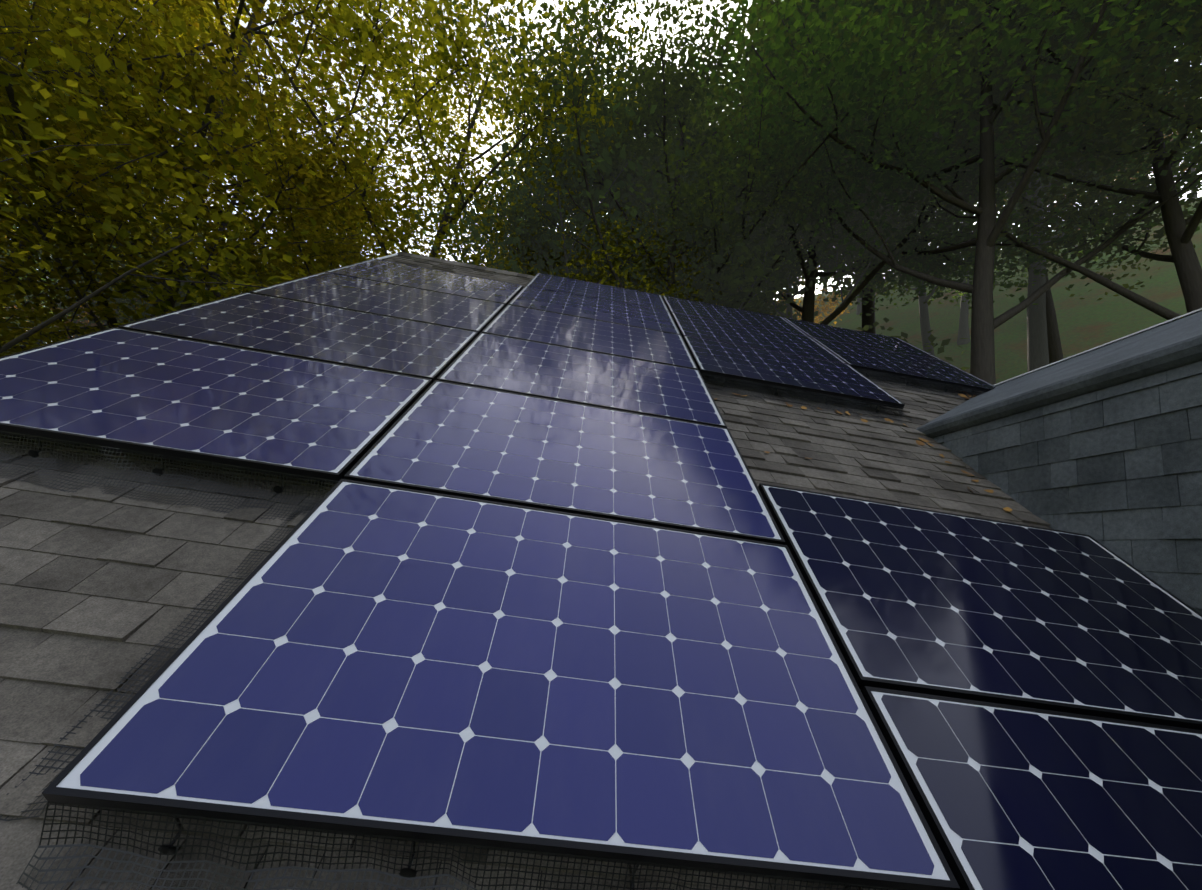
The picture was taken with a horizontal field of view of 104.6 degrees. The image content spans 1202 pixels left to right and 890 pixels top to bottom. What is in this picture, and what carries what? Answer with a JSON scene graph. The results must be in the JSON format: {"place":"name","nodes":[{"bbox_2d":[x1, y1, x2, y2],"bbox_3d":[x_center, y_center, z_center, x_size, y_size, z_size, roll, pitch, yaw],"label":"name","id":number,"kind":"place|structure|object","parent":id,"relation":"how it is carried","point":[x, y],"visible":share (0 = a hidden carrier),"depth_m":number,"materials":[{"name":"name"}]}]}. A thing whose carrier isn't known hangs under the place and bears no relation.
{"place":"outdoors","nodes":[
{"label":"outdoors","id":0,"kind":"place"},
{"bbox_2d":[0,255,1051,889],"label":"house roof","id":1,"kind":"structure","parent":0,"point":[102,593],"depth_m":1.33,"materials":[{"name":"tile"}]},
{"bbox_2d":[117,253,397,327],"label":"house roof trim","id":2,"kind":"structure","parent":1,"relation":"attached to","point":[388,256],"depth_m":6.05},
{"bbox_2d":[397,252,533,278],"bbox_3d":[0.884,-2.048,6.608,7.450,0.126,0.108,9,-13,-4],"label":"roof ridge cap","id":3,"kind":"object","parent":1,"relation":"on","point":[466,265],"visible":0.17,"depth_m":6.42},
{"bbox_2d":[6,0,1201,330],"label":"sky","id":4,"kind":"structure","parent":0,"point":[640,7],"materials":[{"name":"white"}]},
{"bbox_2d":[770,196,1201,383],"bbox_3d":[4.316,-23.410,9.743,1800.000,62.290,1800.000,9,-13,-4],"label":"ground","id":5,"kind":"structure","parent":0,"point":[1090,321],"depth_m":29.05,"materials":[{"name":"green plant"}]},
{"bbox_2d":[6,268,66,348],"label":"tree","id":6,"kind":"object","parent":5,"relation":"on","point":[42,305],"depth_m":35.22,"materials":[{"name":"green plant"}]},
{"bbox_2d":[0,245,154,352],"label":"tree","id":7,"kind":"object","parent":5,"relation":"on","point":[43,303],"depth_m":26.73,"materials":[{"name":"green plant"}]},
{"bbox_2d":[25,281,146,338],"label":"tree","id":8,"kind":"object","parent":5,"relation":"on","point":[87,322],"depth_m":17.17,"materials":[{"name":"green plant"}]},
{"bbox_2d":[0,0,173,351],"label":"tree","id":9,"kind":"object","parent":5,"relation":"on","point":[9,54],"visible":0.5,"depth_m":5.54,"materials":[{"name":"green plant"}]},
{"bbox_2d":[0,1,178,318],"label":"tree","id":10,"kind":"object","parent":5,"relation":"on","point":[30,70],"depth_m":18.36,"materials":[{"name":"green plant"}]},
{"bbox_2d":[8,216,226,295],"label":"tree","id":11,"kind":"object","parent":5,"relation":"on","point":[129,237],"visible":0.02,"depth_m":35.88,"materials":[{"name":"green plant"}]},
{"bbox_2d":[0,88,268,344],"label":"tree","id":12,"kind":"object","parent":5,"relation":"on","point":[110,288],"visible":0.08,"depth_m":15.16,"materials":[{"name":"green plant"}]},
{"bbox_2d":[0,0,320,354],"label":"tree","id":13,"kind":"object","parent":5,"relation":"on","point":[88,32],"visible":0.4,"depth_m":5.64,"materials":[{"name":"green plant"}]},
{"bbox_2d":[0,0,367,343],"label":"tree","id":14,"kind":"object","parent":5,"relation":"on","point":[191,26],"visible":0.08,"depth_m":13.18,"materials":[{"name":"green plant"}]},
{"bbox_2d":[0,0,416,325],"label":"tree","id":15,"kind":"object","parent":5,"relation":"on","point":[210,53],"visible":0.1,"depth_m":8.81,"materials":[{"name":"green plant"}]},
{"bbox_2d":[4,2,419,313],"bbox_3d":[-14.288,-4.826,19.424,13.955,22.565,16.561,8,-13,0],"label":"tree","id":16,"kind":"object","parent":5,"relation":"on","point":[376,172],"depth_m":17.54,"materials":[{"name":"green plant"}]},
{"bbox_2d":[0,0,430,356],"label":"tree","id":17,"kind":"object","parent":5,"relation":"on","point":[192,85],"visible":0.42,"depth_m":6.27,"materials":[{"name":"green plant"}]},
{"bbox_2d":[0,130,456,355],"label":"tree","id":18,"kind":"object","parent":5,"relation":"on","point":[300,252],"visible":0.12,"depth_m":6.95,"materials":[{"name":"green plant"}]},
{"bbox_2d":[83,207,374,330],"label":"tree","id":19,"kind":"object","parent":5,"relation":"on","point":[121,319],"visible":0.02,"depth_m":13.11,"materials":[{"name":"green plant"}]},
{"bbox_2d":[0,0,508,335],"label":"tree","id":20,"kind":"object","parent":5,"relation":"on","point":[166,297],"visible":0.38,"depth_m":7.13,"materials":[{"name":"green plant"}]},
{"bbox_2d":[1,0,710,317],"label":"tree","id":21,"kind":"object","parent":5,"relation":"on","point":[435,102],"visible":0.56,"depth_m":13.31,"materials":[{"name":"green plant"}]},
{"bbox_2d":[359,212,511,271],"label":"tree","id":22,"kind":"object","parent":5,"relation":"on","point":[439,256],"depth_m":8.47,"materials":[{"name":"green plant"}]},
{"bbox_2d":[442,234,576,273],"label":"tree","id":23,"kind":"object","parent":5,"relation":"on","point":[491,249],"depth_m":22.77,"materials":[{"name":"green plant"}]},
{"bbox_2d":[348,187,691,292],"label":"tree","id":24,"kind":"object","parent":5,"relation":"on","point":[501,233],"visible":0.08,"depth_m":17.78,"materials":[{"name":"green plant"}]},
{"bbox_2d":[353,188,746,305],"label":"tree","id":25,"kind":"object","parent":5,"relation":"on","point":[622,250],"visible":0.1,"depth_m":16.39,"materials":[{"name":"green plant"}]},
{"bbox_2d":[401,48,726,293],"bbox_3d":[-2.439,-3.895,20.269,15.171,25.129,16.667,4,-14,17],"label":"tree","id":26,"kind":"object","parent":5,"relation":"on","point":[605,167],"visible":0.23,"depth_m":15.66,"materials":[{"name":"green plant"}]},
{"bbox_2d":[437,77,741,301],"bbox_3d":[0.208,-4.258,23.111,17.934,26.871,15.509,7,-13,7],"label":"tree","id":27,"kind":"object","parent":5,"relation":"on","point":[481,243],"visible":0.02,"depth_m":19.55,"materials":[{"name":"green plant"}]},
{"bbox_2d":[543,144,819,318],"bbox_3d":[2.763,-4.342,24.528,16.164,22.617,10.174,13,-14,-19],"label":"tree","id":28,"kind":"object","parent":5,"relation":"on","point":[799,315],"depth_m":22.75,"materials":[{"name":"green plant"}]},
{"bbox_2d":[437,0,1032,317],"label":"tree","id":29,"kind":"object","parent":5,"relation":"on","point":[654,88],"visible":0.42,"depth_m":14.32,"materials":[{"name":"green plant"}]},
{"bbox_2d":[658,20,823,281],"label":"tree","id":30,"kind":"object","parent":5,"relation":"on","point":[701,54],"depth_m":31.03,"materials":[{"name":"green plant"}]},
{"bbox_2d":[562,149,969,369],"bbox_3d":[3.942,-2.331,19.204,13.496,22.355,14.828,12,-14,-16],"label":"tree","id":31,"kind":"object","parent":5,"relation":"on","point":[760,271],"visible":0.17,"depth_m":14.87,"materials":[{"name":"green plant"}]},
{"bbox_2d":[737,242,851,326],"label":"tree","id":32,"kind":"object","parent":5,"relation":"on","point":[831,307],"visible":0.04,"depth_m":34.25,"materials":[{"name":"green plant"}]},
{"bbox_2d":[692,4,1014,333],"bbox_3d":[12.700,-12.041,25.270,17.060,29.558,19.727,16,-15,-30],"label":"tree","id":33,"kind":"object","parent":5,"relation":"on","point":[868,320],"depth_m":23.19,"materials":[{"name":"green plant"}]},
{"bbox_2d":[845,259,890,314],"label":"tree","id":34,"kind":"object","parent":5,"relation":"on","point":[859,309],"depth_m":43.09,"materials":[{"name":"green plant"}]},
{"bbox_2d":[712,128,1055,319],"bbox_3d":[8.153,-4.427,20.053,10.080,22.408,16.015,15,-15,-28],"label":"tree","id":35,"kind":"object","parent":5,"relation":"on","point":[870,233],"depth_m":16.54,"materials":[{"name":"green plant"}]},
{"bbox_2d":[873,195,935,333],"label":"tree","id":36,"kind":"object","parent":5,"relation":"on","point":[873,290],"depth_m":32.69,"materials":[{"name":"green plant"}]},
{"bbox_2d":[654,0,1188,324],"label":"tree","id":37,"kind":"object","parent":5,"relation":"on","point":[806,309],"visible":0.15,"depth_m":15.39,"materials":[{"name":"green plant"}]},
{"bbox_2d":[691,0,1201,384],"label":"tree","id":38,"kind":"object","parent":5,"relation":"on","point":[984,322],"visible":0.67,"depth_m":11.77,"materials":[{"name":"green plant"}]},
{"bbox_2d":[819,92,1134,355],"bbox_3d":[17.604,-9.761,24.234,13.322,22.066,14.636,-5,-18,44],"label":"tree","id":39,"kind":"object","parent":5,"relation":"on","point":[924,320],"visible":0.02,"depth_m":23.01,"materials":[{"name":"green plant"}]},
{"bbox_2d":[886,144,1089,344],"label":"tree","id":40,"kind":"object","parent":5,"relation":"on","point":[963,330],"depth_m":30.30,"materials":[{"name":"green plant"}]},
{"bbox_2d":[794,0,1201,319],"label":"tree","id":41,"kind":"object","parent":5,"relation":"on","point":[1176,231],"visible":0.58,"depth_m":11.90,"materials":[{"name":"green plant"}]},
{"bbox_2d":[825,0,1201,371],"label":"tree","id":42,"kind":"object","parent":5,"relation":"on","point":[1037,348],"depth_m":16.27,"materials":[{"name":"green plant"}]},
{"bbox_2d":[902,1,1201,363],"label":"tree","id":43,"kind":"object","parent":5,"relation":"on","point":[1055,349],"depth_m":18.43,"materials":[{"name":"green plant"}]},
{"bbox_2d":[973,165,1137,252],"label":"tree","id":44,"kind":"object","parent":5,"relation":"on","point":[1073,205],"depth_m":28.64,"materials":[{"name":"green plant"}]},
{"bbox_2d":[1116,140,1200,206],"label":"tree","id":45,"kind":"object","parent":5,"relation":"on","point":[1176,166],"depth_m":58.63,"materials":[{"name":"green plant"}]},
{"bbox_2d":[1143,88,1201,197],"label":"tree","id":46,"kind":"object","parent":5,"relation":"on","point":[1193,169],"visible":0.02,"depth_m":45.84,"materials":[{"name":"green plant"}]},
{"bbox_3d":[3.247,2.495,5.924,12.950,8.021,11.847,9,-13,-4],"label":"house","id":47,"kind":"object","parent":5,"relation":"on","visible":0},
{"bbox_2d":[0,500,313,820],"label":"wire mesh","id":48,"kind":"object","parent":47,"relation":"on","point":[56,760],"visible":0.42,"depth_m":1.13,"materials":[{"name":"black"}]},
{"bbox_2d":[0,431,338,521],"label":"wire mesh","id":49,"kind":"object","parent":47,"relation":"on","point":[149,466],"visible":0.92,"depth_m":1.67,"materials":[{"name":"black"}]},
{"bbox_2d":[28,438,283,493],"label":"mounting clips","id":50,"kind":"object","parent":49,"relation":"attached to","point":[156,471],"visible":0.71,"depth_m":1.69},
{"bbox_2d":[16,801,906,889],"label":"wire mesh","id":51,"kind":"object","parent":47,"relation":"on","point":[295,860],"visible":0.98,"depth_m":0.84,"materials":[{"name":"black"}]},
{"bbox_2d":[158,816,849,889],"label":"mounting clips","id":52,"kind":"object","parent":51,"relation":"attached to","point":[409,872],"visible":0.67,"depth_m":0.85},
{"bbox_2d":[701,373,905,424],"bbox_3d":[1.606,-0.353,3.685,1.700,0.181,0.093,9,-13,-4],"label":"wire mesh","id":53,"kind":"object","parent":47,"relation":"on","point":[817,405],"visible":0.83,"depth_m":3.71,"materials":[{"name":"black"}]},
{"bbox_2d":[723,378,878,412],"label":"mounting clips","id":54,"kind":"object","parent":53,"relation":"attached to","point":[776,393],"visible":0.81,"depth_m":3.71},
{"bbox_2d":[708,376,971,406],"bbox_3d":[0.750,-0.356,3.438,6.840,4.249,4.848,9,-13,-4],"label":"solar racking","id":55,"kind":"object","parent":47,"relation":"on","point":[858,401],"depth_m":3.95,"materials":[{"name":"black metal"}]},
{"bbox_2d":[0,327,431,482],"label":"solar panel","id":56,"kind":"object","parent":55,"relation":"on","point":[141,392],"visible":0.94,"depth_m":2.00,"materials":[{"name":"blue"}]},
{"bbox_2d":[118,292,477,382],"bbox_3d":[-1.782,-0.735,3.033,1.700,0.040,1.016,9,28,-4],"label":"solar panel","id":57,"kind":"object","parent":55,"relation":"on","point":[283,326],"visible":0.94,"depth_m":2.92,"materials":[{"name":"blue"}]},
{"bbox_2d":[249,272,505,334],"bbox_3d":[-1.762,-1.224,3.946,1.700,0.041,1.016,9,28,-4],"label":"solar panel","id":58,"kind":"object","parent":55,"relation":"on","point":[394,300],"visible":0.92,"depth_m":3.86,"materials":[{"name":"blue"}]},
{"bbox_2d":[325,259,523,306],"bbox_3d":[-1.742,-1.714,4.859,1.700,0.040,1.016,9,28,-4],"label":"solar panel","id":59,"kind":"object","parent":55,"relation":"on","point":[506,293],"visible":0.94,"depth_m":4.79,"materials":[{"name":"blue"}]},
{"bbox_2d":[42,479,959,889],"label":"solar panel","id":60,"kind":"object","parent":55,"relation":"on","point":[366,659],"visible":1,"depth_m":1.08,"materials":[{"name":"blue"}]},
{"bbox_2d":[344,380,784,544],"bbox_3d":[-0.106,0.025,2.228,1.700,0.040,1.016,9,28,-4],"label":"solar panel","id":61,"kind":"object","parent":55,"relation":"on","point":[456,439],"visible":0.88,"depth_m":2.08,"materials":[{"name":"blue"}]},
{"bbox_2d":[437,332,726,427],"bbox_3d":[-0.086,-0.465,3.141,1.700,0.040,1.016,9,28,-4],"label":"solar panel","id":62,"kind":"object","parent":55,"relation":"on","point":[532,368],"visible":0.96,"depth_m":3.03,"materials":[{"name":"blue"}]},
{"bbox_2d":[482,304,697,369],"bbox_3d":[-0.067,-0.954,4.054,1.700,0.041,1.016,9,28,-4],"label":"solar panel","id":63,"kind":"object","parent":55,"relation":"on","point":[553,328],"visible":0.92,"depth_m":3.97,"materials":[{"name":"blue"}]},
{"bbox_2d":[508,286,680,334],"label":"solar panel","id":64,"kind":"object","parent":55,"relation":"on","point":[591,308],"visible":0.94,"depth_m":4.89,"materials":[{"name":"blue"}]},
{"bbox_2d":[526,273,668,310],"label":"solar panel","id":65,"kind":"object","parent":55,"relation":"on","point":[595,290],"visible":0.92,"depth_m":5.82,"materials":[{"name":"blue"}]},
{"bbox_2d":[662,295,808,336],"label":"solar panel","id":66,"kind":"object","parent":55,"relation":"on","point":[724,314],"visible":0.9,"depth_m":5.93,"materials":[{"name":"black"}]},
{"bbox_2d":[671,312,846,363],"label":"solar panel","id":67,"kind":"object","parent":55,"relation":"on","point":[743,335],"visible":0.85,"depth_m":5.00,"materials":[{"name":"black"}]},
{"bbox_2d":[683,335,904,408],"bbox_3d":[1.629,-0.684,4.162,1.700,0.041,1.016,9,28,-4],"label":"solar panel","id":68,"kind":"object","parent":55,"relation":"on","point":[769,367],"visible":0.98,"depth_m":4.02,"materials":[{"name":"black"}]},
{"bbox_2d":[783,317,942,360],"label":"solar panel","id":69,"kind":"object","parent":55,"relation":"on","point":[853,337],"visible":0.83,"depth_m":6.04,"materials":[{"name":"black"}]},
{"bbox_2d":[811,337,995,391],"bbox_3d":[3.344,-0.903,5.183,1.700,0.040,1.016,9,28,-4],"label":"solar panel","id":70,"kind":"object","parent":55,"relation":"on","point":[898,364],"visible":0.92,"depth_m":5.06,"materials":[{"name":"black"}]},
{"bbox_2d":[758,483,1201,729],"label":"solar panel","id":71,"kind":"object","parent":55,"relation":"on","point":[922,601],"visible":0.94,"depth_m":1.68,"materials":[{"name":"blue"}]},
{"bbox_2d":[861,686,1201,889],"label":"solar panel","id":72,"kind":"object","parent":55,"relation":"on","point":[1009,797],"visible":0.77,"depth_m":1.12,"materials":[{"name":"blue"}]},
{"bbox_2d":[715,390,1029,525],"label":"leaf litter","id":73,"kind":"object","parent":47,"relation":"on","point":[918,442],"visible":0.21,"depth_m":3.43,"materials":[{"name":"orange plant"}]},
{"bbox_2d":[855,368,984,400],"bbox_3d":[3.322,-0.576,4.700,1.700,0.176,0.084,9,-13,-4],"label":"wire mesh","id":74,"kind":"object","parent":47,"relation":"on","point":[923,391],"visible":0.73,"depth_m":4.72,"materials":[{"name":"black"}]},
{"bbox_2d":[866,372,947,391],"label":"mounting clips","id":75,"kind":"object","parent":74,"relation":"attached to","point":[867,376],"visible":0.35,"depth_m":4.73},
{"bbox_2d":[933,361,1201,614],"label":"wing wall","id":76,"kind":"structure","parent":0,"point":[1116,469],"depth_m":2.30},
{"bbox_2d":[923,310,1201,425],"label":"wing roof","id":77,"kind":"structure","parent":76,"relation":"on","point":[1175,331],"depth_m":3.30,"materials":[{"name":"grey metal"}]},
{"bbox_2d":[916,334,1201,437],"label":"wing roof eave band","id":78,"kind":"object","parent":77,"relation":"attached to","point":[1174,356],"depth_m":2.51,"materials":[{"name":"grey metal"}]},
{"bbox_2d":[994,308,1201,385],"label":"ridge cap","id":79,"kind":"object","parent":77,"relation":"on","point":[1162,323],"depth_m":4.22,"materials":[{"name":"grey metal"}]}
]}

